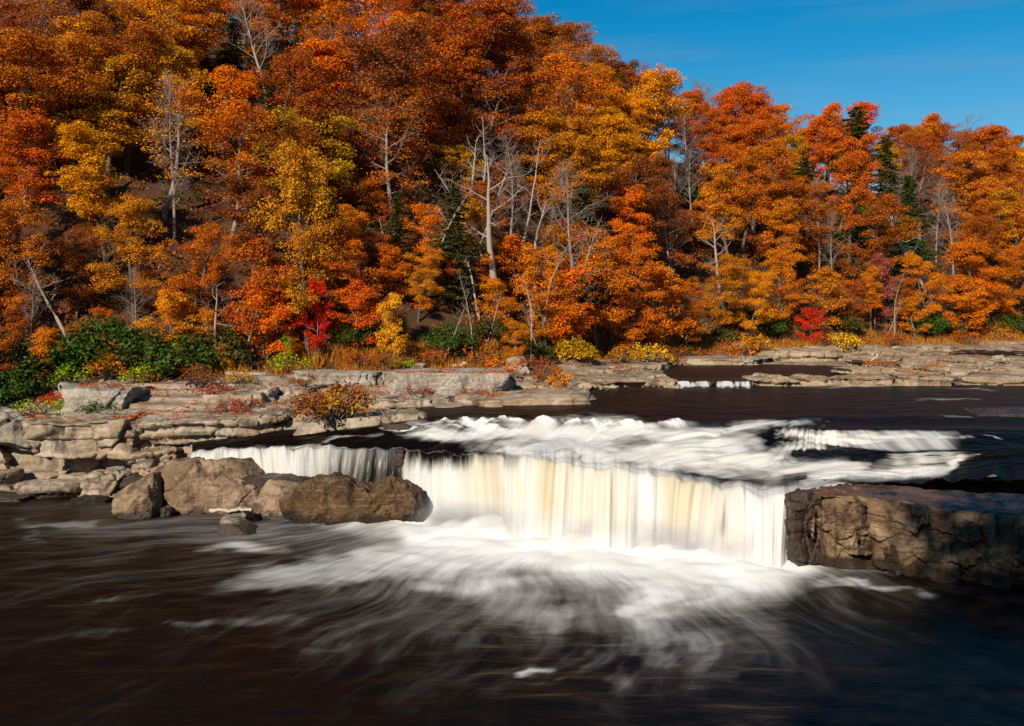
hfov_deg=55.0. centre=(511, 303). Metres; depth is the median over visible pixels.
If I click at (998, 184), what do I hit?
autumn tree
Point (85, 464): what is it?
rock wall
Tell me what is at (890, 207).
autumn tree
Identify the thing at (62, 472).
loose stone
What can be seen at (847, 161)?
autumn tree
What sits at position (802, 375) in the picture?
loose stone
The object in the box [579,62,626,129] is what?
autumn tree
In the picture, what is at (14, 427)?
rock ledge
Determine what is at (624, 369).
shore slab
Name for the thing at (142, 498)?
boulder
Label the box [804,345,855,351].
shore slab
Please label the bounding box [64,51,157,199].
autumn tree
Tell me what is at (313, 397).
shrub
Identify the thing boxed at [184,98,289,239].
autumn tree
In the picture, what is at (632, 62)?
autumn tree
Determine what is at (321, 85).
hemlock tree
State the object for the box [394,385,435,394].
shrub
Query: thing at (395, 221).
hemlock tree
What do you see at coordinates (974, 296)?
autumn tree
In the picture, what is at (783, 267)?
autumn tree
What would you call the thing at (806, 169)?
hemlock tree
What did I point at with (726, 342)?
shrub
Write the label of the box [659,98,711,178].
bare tree
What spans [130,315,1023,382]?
bank grass
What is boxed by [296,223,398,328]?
autumn tree
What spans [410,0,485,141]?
autumn tree
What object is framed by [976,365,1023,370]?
shore slab
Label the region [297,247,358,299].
young tree
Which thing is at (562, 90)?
autumn tree
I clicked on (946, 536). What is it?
rock block
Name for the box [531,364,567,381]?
shrub
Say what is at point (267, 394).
rock ledge
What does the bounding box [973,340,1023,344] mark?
shore slab
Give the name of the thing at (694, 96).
autumn tree
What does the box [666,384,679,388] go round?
rock
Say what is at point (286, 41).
autumn tree
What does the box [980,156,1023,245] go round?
autumn tree
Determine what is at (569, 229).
bare tree
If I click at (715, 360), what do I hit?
shore slab
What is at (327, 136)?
autumn tree
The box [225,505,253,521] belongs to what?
flat stone
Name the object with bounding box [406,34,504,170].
autumn tree
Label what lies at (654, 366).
shore slab
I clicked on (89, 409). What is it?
shrub
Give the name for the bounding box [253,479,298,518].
boulder
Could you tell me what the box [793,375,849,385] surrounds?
shore slab
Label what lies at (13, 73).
autumn tree
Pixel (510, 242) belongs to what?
young tree
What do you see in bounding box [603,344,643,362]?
shrub
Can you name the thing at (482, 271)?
young tree
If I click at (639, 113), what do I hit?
autumn tree
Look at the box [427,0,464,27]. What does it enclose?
autumn tree
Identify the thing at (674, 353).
shrub
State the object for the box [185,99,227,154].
understory tree
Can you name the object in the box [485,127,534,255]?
bare tree
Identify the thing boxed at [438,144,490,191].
young tree
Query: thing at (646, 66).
autumn tree
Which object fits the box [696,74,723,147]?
bare tree
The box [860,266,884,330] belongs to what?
autumn tree
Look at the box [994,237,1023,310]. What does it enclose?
autumn tree
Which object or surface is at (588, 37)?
autumn tree
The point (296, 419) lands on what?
loose stone
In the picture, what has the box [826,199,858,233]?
understory tree
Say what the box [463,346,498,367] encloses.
shrub
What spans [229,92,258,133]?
hemlock tree
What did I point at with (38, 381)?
rhododendron bush
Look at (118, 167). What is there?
undergrowth
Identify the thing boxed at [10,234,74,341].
bare sapling
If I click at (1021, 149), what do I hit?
autumn tree
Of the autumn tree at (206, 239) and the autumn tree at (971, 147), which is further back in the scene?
the autumn tree at (971, 147)
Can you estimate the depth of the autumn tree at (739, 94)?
140.11 m
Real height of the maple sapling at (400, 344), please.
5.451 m
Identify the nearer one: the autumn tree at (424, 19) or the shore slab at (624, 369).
the shore slab at (624, 369)
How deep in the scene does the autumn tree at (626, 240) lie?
90.90 m
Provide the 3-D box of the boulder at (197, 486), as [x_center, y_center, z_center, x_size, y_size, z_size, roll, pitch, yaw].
[-14.545,9.542,47.786,6.320,4.155,3.695,0,0,0]
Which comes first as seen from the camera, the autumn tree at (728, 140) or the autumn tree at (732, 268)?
the autumn tree at (732, 268)
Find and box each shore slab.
[514,381,550,388]
[541,380,592,389]
[585,367,630,370]
[618,361,668,369]
[669,355,771,364]
[742,374,800,386]
[750,347,842,361]
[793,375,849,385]
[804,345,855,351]
[830,366,899,374]
[835,374,895,385]
[844,357,903,366]
[866,350,923,355]
[887,373,953,385]
[891,345,961,351]
[901,356,958,363]
[910,365,979,372]
[937,358,1015,366]
[960,375,1023,385]
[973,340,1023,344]
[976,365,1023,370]
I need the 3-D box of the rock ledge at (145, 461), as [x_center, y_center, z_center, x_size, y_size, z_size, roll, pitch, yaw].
[-18.598,8.388,52.034,2.942,1.715,3.122,-10,0,0]
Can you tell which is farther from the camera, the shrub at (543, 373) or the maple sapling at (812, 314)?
the maple sapling at (812, 314)
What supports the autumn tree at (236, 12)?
on the bank terrain at (40, 468)
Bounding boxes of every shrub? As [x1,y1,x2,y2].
[8,397,63,413]
[33,392,63,404]
[47,364,92,382]
[73,399,122,416]
[82,356,128,381]
[117,362,168,383]
[167,359,204,375]
[176,362,225,387]
[191,381,238,394]
[203,400,252,413]
[221,368,256,383]
[228,397,264,406]
[262,350,313,372]
[287,371,318,386]
[288,386,362,418]
[289,377,374,425]
[309,385,378,418]
[338,347,375,366]
[365,349,408,370]
[389,356,415,368]
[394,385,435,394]
[411,347,450,366]
[459,388,487,394]
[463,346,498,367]
[482,354,523,372]
[516,353,557,374]
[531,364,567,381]
[540,371,575,387]
[573,343,599,361]
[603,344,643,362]
[608,340,638,358]
[624,342,675,362]
[653,345,686,364]
[675,344,704,355]
[709,337,749,355]
[719,337,767,355]
[730,333,775,353]
[810,331,842,345]
[827,332,866,352]
[838,333,871,349]
[862,359,896,366]
[879,330,914,347]
[901,369,925,371]
[921,362,946,366]
[950,328,981,344]
[988,327,1023,339]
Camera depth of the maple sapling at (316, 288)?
66.00 m
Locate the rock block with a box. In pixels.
[808,479,1023,589]
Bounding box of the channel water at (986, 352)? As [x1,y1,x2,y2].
[949,349,1023,355]
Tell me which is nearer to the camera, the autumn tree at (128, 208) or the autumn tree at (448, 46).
the autumn tree at (128, 208)
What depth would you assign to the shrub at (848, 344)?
97.63 m
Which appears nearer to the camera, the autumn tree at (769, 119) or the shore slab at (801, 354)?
the shore slab at (801, 354)
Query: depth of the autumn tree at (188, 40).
97.83 m
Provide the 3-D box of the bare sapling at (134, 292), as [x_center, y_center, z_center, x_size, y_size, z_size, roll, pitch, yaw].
[-24.622,0.202,63.968,2.530,5.614,2.316,0,0,-30]
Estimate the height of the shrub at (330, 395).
1.976 m
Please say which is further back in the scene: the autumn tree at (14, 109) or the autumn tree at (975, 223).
the autumn tree at (975, 223)
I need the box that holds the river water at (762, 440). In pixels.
[192,385,1023,495]
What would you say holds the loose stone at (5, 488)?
on the bank terrain at (40, 468)
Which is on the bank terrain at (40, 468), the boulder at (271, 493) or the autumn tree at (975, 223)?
the autumn tree at (975, 223)
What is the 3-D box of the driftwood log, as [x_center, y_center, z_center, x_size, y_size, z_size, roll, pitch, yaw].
[-12.720,9.359,44.464,2.059,0.312,0.247,0,0,5]
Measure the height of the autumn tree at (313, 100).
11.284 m
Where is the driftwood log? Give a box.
[209,507,252,512]
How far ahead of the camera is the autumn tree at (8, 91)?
78.15 m
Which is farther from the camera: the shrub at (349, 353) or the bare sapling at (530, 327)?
the bare sapling at (530, 327)
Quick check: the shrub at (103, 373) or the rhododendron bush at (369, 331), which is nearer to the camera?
the shrub at (103, 373)
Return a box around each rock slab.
[58,382,154,414]
[226,370,280,374]
[292,365,385,385]
[385,367,514,395]
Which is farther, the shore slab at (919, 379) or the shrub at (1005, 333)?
the shrub at (1005, 333)
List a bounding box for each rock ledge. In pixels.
[0,401,54,453]
[23,409,163,459]
[122,445,182,475]
[137,407,297,444]
[197,386,278,406]
[262,382,333,395]
[293,408,427,435]
[360,394,454,408]
[379,421,420,430]
[454,388,596,404]
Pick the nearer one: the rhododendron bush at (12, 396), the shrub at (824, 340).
the rhododendron bush at (12, 396)
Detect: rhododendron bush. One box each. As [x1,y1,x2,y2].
[0,331,64,380]
[0,363,58,398]
[0,368,48,402]
[0,377,14,404]
[26,335,103,374]
[48,309,157,369]
[92,332,174,367]
[120,329,216,376]
[176,324,255,368]
[321,321,368,345]
[353,317,404,340]
[419,319,478,351]
[469,317,513,340]
[521,341,555,359]
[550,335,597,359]
[705,327,738,342]
[747,313,792,335]
[829,310,865,330]
[906,312,955,335]
[939,320,967,334]
[992,312,1023,330]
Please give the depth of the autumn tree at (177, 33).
87.84 m
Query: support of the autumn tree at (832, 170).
on the bank terrain at (40, 468)
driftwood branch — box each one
[739,352,752,365]
[865,344,889,365]
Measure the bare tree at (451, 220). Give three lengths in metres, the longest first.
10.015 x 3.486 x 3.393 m
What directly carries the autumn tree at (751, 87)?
on the bank terrain at (40, 468)
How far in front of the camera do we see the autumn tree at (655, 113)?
131.36 m
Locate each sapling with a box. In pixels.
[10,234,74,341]
[15,268,54,344]
[117,264,152,329]
[198,281,234,358]
[278,335,296,361]
[291,276,339,356]
[373,292,411,355]
[442,302,467,360]
[459,278,478,358]
[482,291,510,344]
[520,277,538,362]
[521,300,542,347]
[793,307,826,342]
[852,250,899,323]
[883,302,904,342]
[884,269,905,335]
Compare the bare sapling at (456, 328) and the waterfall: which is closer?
the waterfall
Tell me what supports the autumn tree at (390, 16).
on the bank terrain at (40, 468)
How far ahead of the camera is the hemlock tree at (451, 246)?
73.97 m
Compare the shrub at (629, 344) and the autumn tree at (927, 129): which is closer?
the shrub at (629, 344)
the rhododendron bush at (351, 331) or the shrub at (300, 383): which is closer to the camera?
the shrub at (300, 383)
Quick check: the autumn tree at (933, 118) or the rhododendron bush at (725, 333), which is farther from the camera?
the autumn tree at (933, 118)
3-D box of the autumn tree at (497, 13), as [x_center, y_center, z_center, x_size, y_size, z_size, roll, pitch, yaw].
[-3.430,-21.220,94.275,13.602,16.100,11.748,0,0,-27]
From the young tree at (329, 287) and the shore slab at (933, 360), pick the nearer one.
the young tree at (329, 287)
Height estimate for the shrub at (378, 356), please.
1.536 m
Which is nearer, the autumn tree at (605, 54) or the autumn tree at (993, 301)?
the autumn tree at (993, 301)
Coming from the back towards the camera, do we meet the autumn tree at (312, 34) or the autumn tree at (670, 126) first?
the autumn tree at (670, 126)
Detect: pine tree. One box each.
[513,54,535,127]
[826,104,882,210]
[862,135,916,227]
[884,175,942,268]
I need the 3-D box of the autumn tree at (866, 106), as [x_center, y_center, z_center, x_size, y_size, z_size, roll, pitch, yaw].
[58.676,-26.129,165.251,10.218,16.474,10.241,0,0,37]
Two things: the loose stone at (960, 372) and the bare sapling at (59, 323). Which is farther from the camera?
the loose stone at (960, 372)
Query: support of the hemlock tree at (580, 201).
on the bank terrain at (40, 468)
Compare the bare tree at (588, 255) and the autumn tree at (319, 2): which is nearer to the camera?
the bare tree at (588, 255)
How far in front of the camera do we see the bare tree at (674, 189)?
111.85 m
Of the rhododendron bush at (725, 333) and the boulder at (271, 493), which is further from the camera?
the rhododendron bush at (725, 333)
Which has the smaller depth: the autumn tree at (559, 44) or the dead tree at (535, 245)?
the dead tree at (535, 245)
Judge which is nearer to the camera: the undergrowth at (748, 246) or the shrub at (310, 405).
the shrub at (310, 405)
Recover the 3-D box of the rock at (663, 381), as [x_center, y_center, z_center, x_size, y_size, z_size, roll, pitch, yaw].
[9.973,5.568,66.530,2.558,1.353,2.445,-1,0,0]
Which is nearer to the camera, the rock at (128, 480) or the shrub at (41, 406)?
the rock at (128, 480)
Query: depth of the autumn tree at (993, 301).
116.43 m
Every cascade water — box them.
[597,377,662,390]
[674,378,752,389]
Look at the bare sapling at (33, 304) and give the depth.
61.73 m
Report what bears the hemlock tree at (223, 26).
on the bank terrain at (40, 468)
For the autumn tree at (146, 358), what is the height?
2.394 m
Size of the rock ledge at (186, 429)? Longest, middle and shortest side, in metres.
8.214 x 5.414 x 1.556 m
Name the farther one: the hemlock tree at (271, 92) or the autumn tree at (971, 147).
the autumn tree at (971, 147)
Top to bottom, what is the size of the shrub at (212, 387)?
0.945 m
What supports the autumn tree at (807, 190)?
on the bank terrain at (40, 468)
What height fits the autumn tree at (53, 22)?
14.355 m
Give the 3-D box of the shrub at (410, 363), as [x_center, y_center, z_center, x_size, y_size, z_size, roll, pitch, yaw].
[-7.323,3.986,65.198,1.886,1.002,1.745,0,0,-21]
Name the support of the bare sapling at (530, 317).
on the bank terrain at (40, 468)
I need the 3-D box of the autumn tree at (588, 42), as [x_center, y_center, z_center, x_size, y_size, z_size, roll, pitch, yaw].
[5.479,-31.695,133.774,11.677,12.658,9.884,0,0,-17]
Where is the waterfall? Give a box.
[191,445,801,567]
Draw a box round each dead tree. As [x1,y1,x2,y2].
[441,140,533,305]
[464,133,495,192]
[502,187,560,319]
[691,212,737,314]
[872,196,933,302]
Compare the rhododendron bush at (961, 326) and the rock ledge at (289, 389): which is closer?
the rock ledge at (289, 389)
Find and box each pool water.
[0,476,1023,725]
[663,364,853,379]
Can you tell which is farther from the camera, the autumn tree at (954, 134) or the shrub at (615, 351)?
the autumn tree at (954, 134)
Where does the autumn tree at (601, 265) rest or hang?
on the bank terrain at (40, 468)
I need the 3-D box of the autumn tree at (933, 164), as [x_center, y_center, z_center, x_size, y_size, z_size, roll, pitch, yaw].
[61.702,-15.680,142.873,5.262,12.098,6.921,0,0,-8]
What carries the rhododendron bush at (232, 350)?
on the bank terrain at (40, 468)
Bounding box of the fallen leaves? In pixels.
[0,338,1023,478]
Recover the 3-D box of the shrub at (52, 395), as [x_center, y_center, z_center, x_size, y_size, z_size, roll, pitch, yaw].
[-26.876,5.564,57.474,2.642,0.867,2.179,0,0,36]
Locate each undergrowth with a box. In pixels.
[0,22,1023,358]
[0,24,1023,356]
[2,27,1014,348]
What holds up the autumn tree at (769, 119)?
on the bank terrain at (40, 468)
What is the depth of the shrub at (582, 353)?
76.13 m
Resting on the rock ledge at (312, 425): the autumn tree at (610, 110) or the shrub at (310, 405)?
the shrub at (310, 405)
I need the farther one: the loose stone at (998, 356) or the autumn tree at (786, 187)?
the autumn tree at (786, 187)
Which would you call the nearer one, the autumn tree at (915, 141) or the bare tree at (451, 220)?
the bare tree at (451, 220)
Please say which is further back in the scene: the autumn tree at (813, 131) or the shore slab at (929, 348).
the autumn tree at (813, 131)
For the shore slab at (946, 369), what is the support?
on the bank terrain at (40, 468)
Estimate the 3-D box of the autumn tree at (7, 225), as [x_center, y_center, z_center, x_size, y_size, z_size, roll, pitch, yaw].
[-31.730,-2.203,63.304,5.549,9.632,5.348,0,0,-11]
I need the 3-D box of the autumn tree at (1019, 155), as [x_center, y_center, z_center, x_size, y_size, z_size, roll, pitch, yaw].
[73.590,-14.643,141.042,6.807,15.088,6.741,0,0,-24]
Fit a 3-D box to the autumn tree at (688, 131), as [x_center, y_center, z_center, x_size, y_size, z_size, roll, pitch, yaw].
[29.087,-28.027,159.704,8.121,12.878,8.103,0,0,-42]
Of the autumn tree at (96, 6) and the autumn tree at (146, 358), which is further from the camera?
the autumn tree at (96, 6)
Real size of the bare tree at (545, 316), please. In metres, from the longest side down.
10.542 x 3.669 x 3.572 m
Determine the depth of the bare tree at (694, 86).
151.55 m
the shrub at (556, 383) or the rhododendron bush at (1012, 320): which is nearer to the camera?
the shrub at (556, 383)
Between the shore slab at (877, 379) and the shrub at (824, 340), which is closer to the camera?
the shore slab at (877, 379)
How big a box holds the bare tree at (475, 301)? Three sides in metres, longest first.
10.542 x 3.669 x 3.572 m
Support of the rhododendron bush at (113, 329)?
on the bank terrain at (40, 468)
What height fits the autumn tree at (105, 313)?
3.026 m
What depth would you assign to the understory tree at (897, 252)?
126.66 m
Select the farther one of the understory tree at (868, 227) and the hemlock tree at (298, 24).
the understory tree at (868, 227)
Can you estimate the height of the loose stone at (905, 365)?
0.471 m
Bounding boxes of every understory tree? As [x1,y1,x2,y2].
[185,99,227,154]
[234,45,263,81]
[272,60,302,100]
[665,178,705,205]
[678,210,713,247]
[685,199,723,239]
[815,225,877,252]
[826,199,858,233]
[833,205,874,228]
[844,265,904,283]
[856,223,906,240]
[866,215,890,244]
[871,244,906,266]
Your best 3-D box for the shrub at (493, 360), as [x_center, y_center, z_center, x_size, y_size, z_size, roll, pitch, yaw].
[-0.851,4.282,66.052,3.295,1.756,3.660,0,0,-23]
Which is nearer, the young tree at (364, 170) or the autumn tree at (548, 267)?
the autumn tree at (548, 267)
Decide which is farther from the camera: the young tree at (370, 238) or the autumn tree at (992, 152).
the autumn tree at (992, 152)
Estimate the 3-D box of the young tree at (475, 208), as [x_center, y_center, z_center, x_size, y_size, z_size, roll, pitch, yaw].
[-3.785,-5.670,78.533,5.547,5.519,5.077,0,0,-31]
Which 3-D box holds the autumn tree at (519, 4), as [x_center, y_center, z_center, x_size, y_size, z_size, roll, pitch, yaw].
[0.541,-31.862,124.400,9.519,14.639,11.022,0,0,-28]
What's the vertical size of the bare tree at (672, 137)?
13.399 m
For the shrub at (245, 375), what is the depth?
60.34 m
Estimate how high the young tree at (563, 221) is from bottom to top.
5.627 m
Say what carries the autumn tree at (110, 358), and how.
on the bank terrain at (40, 468)
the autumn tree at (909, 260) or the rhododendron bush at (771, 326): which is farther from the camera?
the autumn tree at (909, 260)
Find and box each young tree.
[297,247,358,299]
[305,168,365,225]
[329,204,370,251]
[341,142,380,197]
[354,177,408,233]
[354,231,394,279]
[363,244,415,295]
[373,123,429,178]
[399,202,447,258]
[420,252,459,300]
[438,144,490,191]
[439,197,500,262]
[460,180,511,231]
[466,253,506,303]
[489,158,533,210]
[494,233,540,289]
[522,224,569,279]
[551,218,580,267]
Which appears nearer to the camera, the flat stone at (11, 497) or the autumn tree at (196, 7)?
the flat stone at (11, 497)
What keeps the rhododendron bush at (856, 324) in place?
on the bank terrain at (40, 468)
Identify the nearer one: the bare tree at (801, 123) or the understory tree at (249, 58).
the understory tree at (249, 58)
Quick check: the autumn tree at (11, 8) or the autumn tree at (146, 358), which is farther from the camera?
the autumn tree at (11, 8)
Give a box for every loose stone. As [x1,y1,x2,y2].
[0,485,11,490]
[42,474,58,478]
[59,470,67,474]
[292,417,304,421]
[484,403,502,406]
[649,374,665,376]
[752,372,769,376]
[769,358,781,361]
[790,374,812,377]
[894,371,916,373]
[899,364,914,367]
[918,371,944,374]
[949,371,970,374]
[992,355,1005,358]
[1000,357,1010,360]
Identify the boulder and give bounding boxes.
[111,471,166,518]
[156,457,264,515]
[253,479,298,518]
[279,471,427,525]
[506,356,530,373]
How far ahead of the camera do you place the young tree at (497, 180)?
90.59 m
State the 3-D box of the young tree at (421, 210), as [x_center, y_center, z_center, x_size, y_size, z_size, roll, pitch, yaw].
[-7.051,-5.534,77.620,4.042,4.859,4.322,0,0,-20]
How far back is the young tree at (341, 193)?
79.03 m
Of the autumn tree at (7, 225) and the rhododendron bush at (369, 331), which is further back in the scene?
the rhododendron bush at (369, 331)
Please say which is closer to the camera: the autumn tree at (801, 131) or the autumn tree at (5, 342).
the autumn tree at (5, 342)
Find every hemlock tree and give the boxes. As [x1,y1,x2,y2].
[190,6,239,33]
[192,46,233,98]
[211,18,257,85]
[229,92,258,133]
[250,63,290,121]
[277,22,313,89]
[310,58,344,107]
[366,193,419,266]
[408,186,494,304]
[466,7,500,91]
[558,184,626,300]
[789,157,844,242]
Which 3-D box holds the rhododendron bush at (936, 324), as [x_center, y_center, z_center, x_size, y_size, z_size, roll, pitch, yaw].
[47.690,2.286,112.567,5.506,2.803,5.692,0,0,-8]
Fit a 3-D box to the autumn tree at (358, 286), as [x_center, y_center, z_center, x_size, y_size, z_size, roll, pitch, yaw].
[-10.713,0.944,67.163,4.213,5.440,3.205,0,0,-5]
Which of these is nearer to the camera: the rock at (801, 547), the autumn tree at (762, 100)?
the rock at (801, 547)
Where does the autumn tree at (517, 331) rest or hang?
on the bank terrain at (40, 468)
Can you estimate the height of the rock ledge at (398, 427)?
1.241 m
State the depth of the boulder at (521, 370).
68.07 m
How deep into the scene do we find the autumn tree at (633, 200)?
96.27 m
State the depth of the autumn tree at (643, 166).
98.97 m
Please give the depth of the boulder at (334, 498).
44.40 m
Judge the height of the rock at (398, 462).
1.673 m
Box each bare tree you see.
[146,67,199,243]
[209,0,284,105]
[428,182,480,296]
[434,163,502,265]
[434,204,484,318]
[462,116,507,232]
[462,147,522,281]
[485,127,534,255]
[498,135,563,245]
[524,158,615,331]
[532,233,581,340]
[564,211,613,325]
[646,128,673,180]
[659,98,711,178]
[661,119,682,165]
[665,149,692,255]
[677,132,706,218]
[689,77,716,149]
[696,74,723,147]
[780,99,800,161]
[789,113,814,154]
[799,176,838,278]
[821,209,848,266]
[883,144,932,244]
[920,177,953,261]
[930,186,972,275]
[953,112,981,142]
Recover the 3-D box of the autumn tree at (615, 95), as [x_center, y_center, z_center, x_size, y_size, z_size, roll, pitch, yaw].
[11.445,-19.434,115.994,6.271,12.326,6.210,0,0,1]
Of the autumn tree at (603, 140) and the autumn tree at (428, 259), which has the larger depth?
the autumn tree at (603, 140)
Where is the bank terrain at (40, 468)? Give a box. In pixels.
[0,32,1023,491]
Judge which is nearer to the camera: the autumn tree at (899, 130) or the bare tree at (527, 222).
the bare tree at (527, 222)
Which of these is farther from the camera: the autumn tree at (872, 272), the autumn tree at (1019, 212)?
the autumn tree at (1019, 212)
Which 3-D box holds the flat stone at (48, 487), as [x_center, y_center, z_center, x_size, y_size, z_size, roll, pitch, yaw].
[-23.693,9.835,51.642,4.301,1.180,2.541,0,0,0]
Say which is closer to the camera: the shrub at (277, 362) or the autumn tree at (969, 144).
the shrub at (277, 362)
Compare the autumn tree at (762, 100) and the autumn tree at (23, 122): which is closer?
the autumn tree at (23, 122)
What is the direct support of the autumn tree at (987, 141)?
on the bank terrain at (40, 468)
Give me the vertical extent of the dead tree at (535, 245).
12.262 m
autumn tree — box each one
[0,0,40,55]
[0,0,42,106]
[0,0,57,96]
[0,0,68,56]
[0,0,82,96]
[0,26,120,195]
[0,37,58,184]
[0,69,58,182]
[0,107,65,267]
[0,177,38,262]
[0,195,69,335]
[0,238,30,313]
[0,309,34,356]
[0,331,25,380]
[18,0,129,115]
[20,10,117,183]
[24,326,68,380]
[36,0,139,141]
[44,119,129,263]
[53,221,111,319]
[63,318,101,372]
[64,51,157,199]
[69,20,201,177]
[84,0,183,121]
[84,191,177,320]
[85,306,113,346]
[91,339,128,374]
[96,0,214,127]
[108,0,230,67]
[121,71,228,218]
[129,288,200,345]
[135,32,210,185]
[137,345,160,375]
[156,221,242,332]
[160,0,230,82]
[168,65,285,213]
[172,341,193,371]
[175,0,224,42]
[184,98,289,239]
[187,307,227,352]
[208,44,337,188]
[208,171,295,278]
[215,343,237,367]
[217,237,302,348]
[218,0,260,52]
[219,0,292,47]
[220,0,286,42]
[229,278,299,358]
[235,0,335,54]
[243,101,364,240]
[246,137,351,354]
[269,36,381,165]
[274,0,308,54]
[277,90,348,227]
[279,320,304,352]
[281,3,320,32]
[283,8,374,161]
[294,0,356,30]
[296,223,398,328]
[298,0,337,40]
[298,0,402,80]
[317,0,378,86]
[322,18,460,198]
[326,277,382,349]
[338,0,433,163]
[346,81,429,234]
[368,10,422,111]
[370,11,432,109]
[382,1,406,50]
[383,0,436,106]
[393,0,452,85]
[396,244,445,322]
[402,0,539,159]
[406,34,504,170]
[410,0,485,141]
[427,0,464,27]
[429,1,472,93]
[435,15,494,112]
[452,52,542,185]
[456,23,571,173]
[467,0,487,17]
[469,277,523,325]
[481,0,552,104]
[496,23,577,102]
[500,320,529,357]
[504,103,613,223]
[506,14,546,85]
[506,243,582,351]
[517,49,616,160]
[517,258,601,347]
[526,83,593,190]
[528,12,600,130]
[529,30,597,84]
[532,115,591,232]
[536,41,595,117]
[537,23,580,91]
[557,220,639,354]
[563,113,656,233]
[572,29,598,57]
[574,43,632,116]
[576,43,600,136]
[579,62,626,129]
[581,113,628,226]
[583,54,629,115]
[588,86,635,183]
[589,104,642,171]
[590,152,676,263]
[593,50,626,85]
[598,242,668,352]
[605,184,663,291]
[609,220,647,314]
[612,59,641,87]
[613,96,663,213]
[618,66,671,150]
[618,261,696,348]
[620,63,699,184]
[630,68,681,144]
[632,153,678,254]
[633,60,658,134]
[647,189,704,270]
[647,191,698,286]
[651,80,686,155]
[664,87,715,172]
[667,279,706,352]
[673,96,711,157]
[677,101,724,180]
[685,253,752,333]
[689,162,746,277]
[693,81,768,168]
[694,81,775,158]
[701,123,770,190]
[703,108,741,167]
[705,89,748,160]
[716,114,803,231]
[716,137,803,238]
[726,269,779,337]
[728,145,781,261]
[735,92,785,173]
[741,114,780,167]
[741,176,823,278]
[755,104,790,163]
[757,247,810,336]
[758,197,807,304]
[771,103,826,180]
[775,175,846,270]
[781,126,830,191]
[782,133,821,183]
[793,265,849,331]
[797,116,835,190]
[813,102,846,191]
[815,115,843,189]
[823,191,926,275]
[824,133,875,186]
[825,133,885,265]
[825,277,885,329]
[828,123,866,180]
[846,100,893,177]
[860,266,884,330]
[870,124,914,186]
[873,143,903,192]
[874,123,919,191]
[888,274,921,323]
[891,130,944,202]
[893,296,933,336]
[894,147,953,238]
[895,150,928,203]
[896,123,940,180]
[896,251,954,321]
[915,135,950,224]
[918,112,951,199]
[920,156,950,225]
[924,160,993,244]
[926,148,1002,236]
[930,236,1011,314]
[931,121,970,197]
[935,122,954,167]
[937,128,980,201]
[937,175,1023,257]
[940,277,991,333]
[945,137,987,203]
[946,255,1019,325]
[948,126,1022,181]
[953,123,1019,199]
[953,145,985,195]
[955,203,1009,268]
[962,307,988,335]
[969,187,1022,283]
[971,145,1023,205]
[976,200,1023,295]
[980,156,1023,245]
[992,146,1023,182]
[993,184,1023,247]
[993,243,1023,329]
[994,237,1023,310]
[1001,134,1023,150]
[1010,150,1023,239]
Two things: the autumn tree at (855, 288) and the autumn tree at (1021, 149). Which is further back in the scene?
the autumn tree at (1021, 149)
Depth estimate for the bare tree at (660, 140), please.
122.58 m
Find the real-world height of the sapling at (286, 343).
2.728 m
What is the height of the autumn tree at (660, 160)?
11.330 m
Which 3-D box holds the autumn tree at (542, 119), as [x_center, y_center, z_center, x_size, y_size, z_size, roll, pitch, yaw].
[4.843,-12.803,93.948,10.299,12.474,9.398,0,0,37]
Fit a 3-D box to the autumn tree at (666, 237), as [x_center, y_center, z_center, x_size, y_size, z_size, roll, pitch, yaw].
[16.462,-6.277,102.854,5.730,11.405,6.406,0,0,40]
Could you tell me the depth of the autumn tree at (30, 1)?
91.73 m
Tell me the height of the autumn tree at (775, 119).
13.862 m
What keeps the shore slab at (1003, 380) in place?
on the bank terrain at (40, 468)
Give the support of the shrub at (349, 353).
on the bank terrain at (40, 468)
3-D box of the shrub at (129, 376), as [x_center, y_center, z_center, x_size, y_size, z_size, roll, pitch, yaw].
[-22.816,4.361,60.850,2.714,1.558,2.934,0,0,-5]
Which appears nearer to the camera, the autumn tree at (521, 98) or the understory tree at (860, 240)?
the autumn tree at (521, 98)
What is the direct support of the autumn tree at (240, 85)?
on the bank terrain at (40, 468)
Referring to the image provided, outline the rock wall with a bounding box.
[63,457,126,471]
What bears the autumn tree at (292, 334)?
on the bank terrain at (40, 468)
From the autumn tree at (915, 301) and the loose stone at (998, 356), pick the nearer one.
the loose stone at (998, 356)
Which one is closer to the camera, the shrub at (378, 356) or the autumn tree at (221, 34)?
the shrub at (378, 356)
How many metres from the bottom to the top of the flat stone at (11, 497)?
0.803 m
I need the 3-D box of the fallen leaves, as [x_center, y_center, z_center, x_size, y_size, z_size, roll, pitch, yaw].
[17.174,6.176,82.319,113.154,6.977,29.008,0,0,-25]
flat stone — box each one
[0,493,30,501]
[16,478,82,497]
[69,495,112,504]
[160,506,173,516]
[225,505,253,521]
[405,363,425,367]
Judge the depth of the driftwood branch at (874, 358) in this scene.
80.61 m
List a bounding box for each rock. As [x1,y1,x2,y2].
[0,446,14,468]
[0,468,24,487]
[78,466,132,496]
[119,474,142,490]
[216,515,256,535]
[241,473,310,492]
[393,448,404,468]
[574,379,619,388]
[645,376,677,387]
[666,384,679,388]
[784,488,824,565]
[952,376,966,382]
[969,407,1023,416]
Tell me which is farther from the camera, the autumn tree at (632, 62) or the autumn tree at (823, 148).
the autumn tree at (823, 148)
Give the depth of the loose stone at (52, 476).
53.93 m
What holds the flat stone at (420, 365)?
on the bank terrain at (40, 468)
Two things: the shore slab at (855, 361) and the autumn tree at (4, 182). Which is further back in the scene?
the shore slab at (855, 361)
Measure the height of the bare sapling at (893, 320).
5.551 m
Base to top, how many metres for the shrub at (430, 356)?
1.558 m

